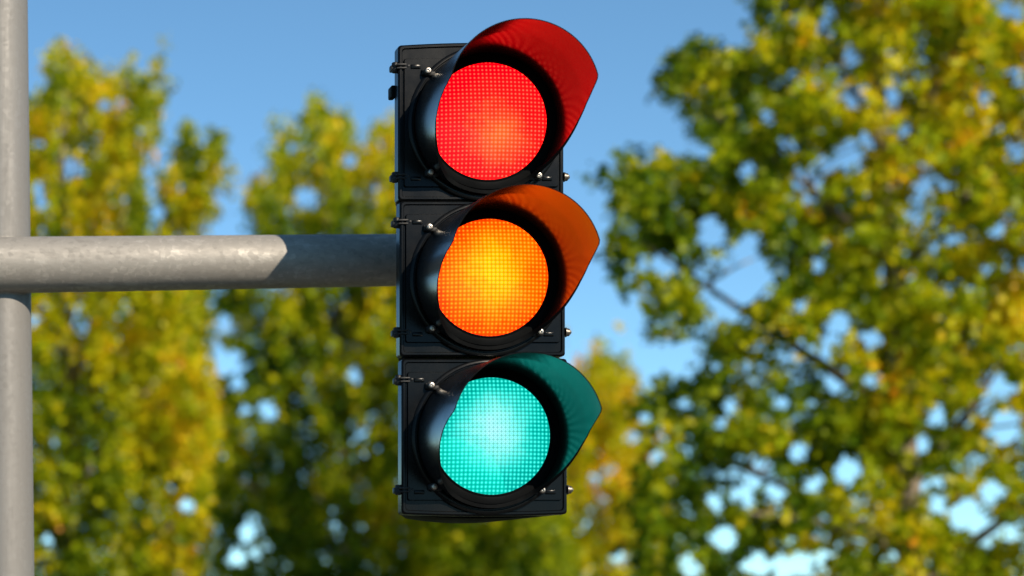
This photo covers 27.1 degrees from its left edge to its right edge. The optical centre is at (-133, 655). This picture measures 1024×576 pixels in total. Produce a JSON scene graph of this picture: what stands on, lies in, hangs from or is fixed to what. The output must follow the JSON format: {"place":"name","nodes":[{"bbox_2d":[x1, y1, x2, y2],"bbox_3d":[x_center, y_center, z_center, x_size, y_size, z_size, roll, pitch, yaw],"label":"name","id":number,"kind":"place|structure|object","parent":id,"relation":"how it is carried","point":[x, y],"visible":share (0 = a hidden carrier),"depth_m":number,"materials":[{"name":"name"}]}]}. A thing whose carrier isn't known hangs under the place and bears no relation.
{"place":"outdoors","nodes":[
{"label":"outdoors","id":0,"kind":"place"},
{"bbox_2d":[29,32,226,575],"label":"yellow tree","id":1,"kind":"object","parent":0,"point":[72,414],"visible":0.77,"depth_m":20.59,"materials":[{"name":"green plant"}]},
{"bbox_2d":[110,117,278,501],"bbox_3d":[3.893,-2.594,24.103,2.419,8.588,1.981,0,0,-42],"label":"slender tree","id":2,"kind":"object","parent":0,"point":[189,204],"visible":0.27,"depth_m":23.52,"materials":[{"name":"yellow plant"}]},
{"bbox_2d":[0,0,395,575],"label":"signal pole","id":3,"kind":"object","parent":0,"point":[29,265],"visible":0.82,"depth_m":4.57,"materials":[{"name":"metal"}]},
{"bbox_2d":[388,18,601,522],"bbox_3d":[1.346,-0.822,4.306,0.399,1.042,0.718,0,0,0],"label":"traffic light","id":4,"kind":"object","parent":3,"relation":"attached to","point":[497,245],"visible":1,"depth_m":4.18,"materials":[{"name":"black plastic"}]},
{"bbox_2d":[389,43,562,203],"bbox_3d":[1.334,-1.169,4.205,0.376,0.348,0.049,0,0,0],"label":"door","id":5,"kind":"structure","parent":4,"relation":"in","point":[413,178],"depth_m":4.20,"materials":[{"name":"black plastic"}]},
{"bbox_2d":[391,201,564,357],"bbox_3d":[1.338,-0.825,4.205,0.376,0.342,0.049,0,0,0],"label":"door","id":6,"kind":"structure","parent":4,"relation":"in","point":[414,222],"depth_m":4.20,"materials":[{"name":"black plastic"}]},
{"bbox_2d":[393,359,566,516],"bbox_3d":[1.342,-0.479,4.205,0.376,0.345,0.049,0,0,0],"label":"door","id":7,"kind":"structure","parent":4,"relation":"in","point":[416,380],"depth_m":4.20,"materials":[{"name":"black plastic"}]},
{"bbox_2d":[203,87,582,575],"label":"green tree","id":8,"kind":"object","parent":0,"point":[297,512],"visible":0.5,"depth_m":24.55,"materials":[{"name":"green plant"}]},
{"bbox_2d":[28,0,1023,575],"label":"sky","id":9,"kind":"structure","parent":0,"point":[235,63],"materials":[{"name":"blue"}]},
{"bbox_2d":[451,321,693,575],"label":"autumn tree","id":10,"kind":"object","parent":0,"point":[611,429],"visible":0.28,"depth_m":28.76,"materials":[{"name":"yellow plant"}]},
{"bbox_2d":[573,0,1023,575],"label":"cottonwood tree","id":11,"kind":"object","parent":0,"point":[923,358],"visible":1,"depth_m":14.94,"materials":[{"name":"green plant"}]}
]}

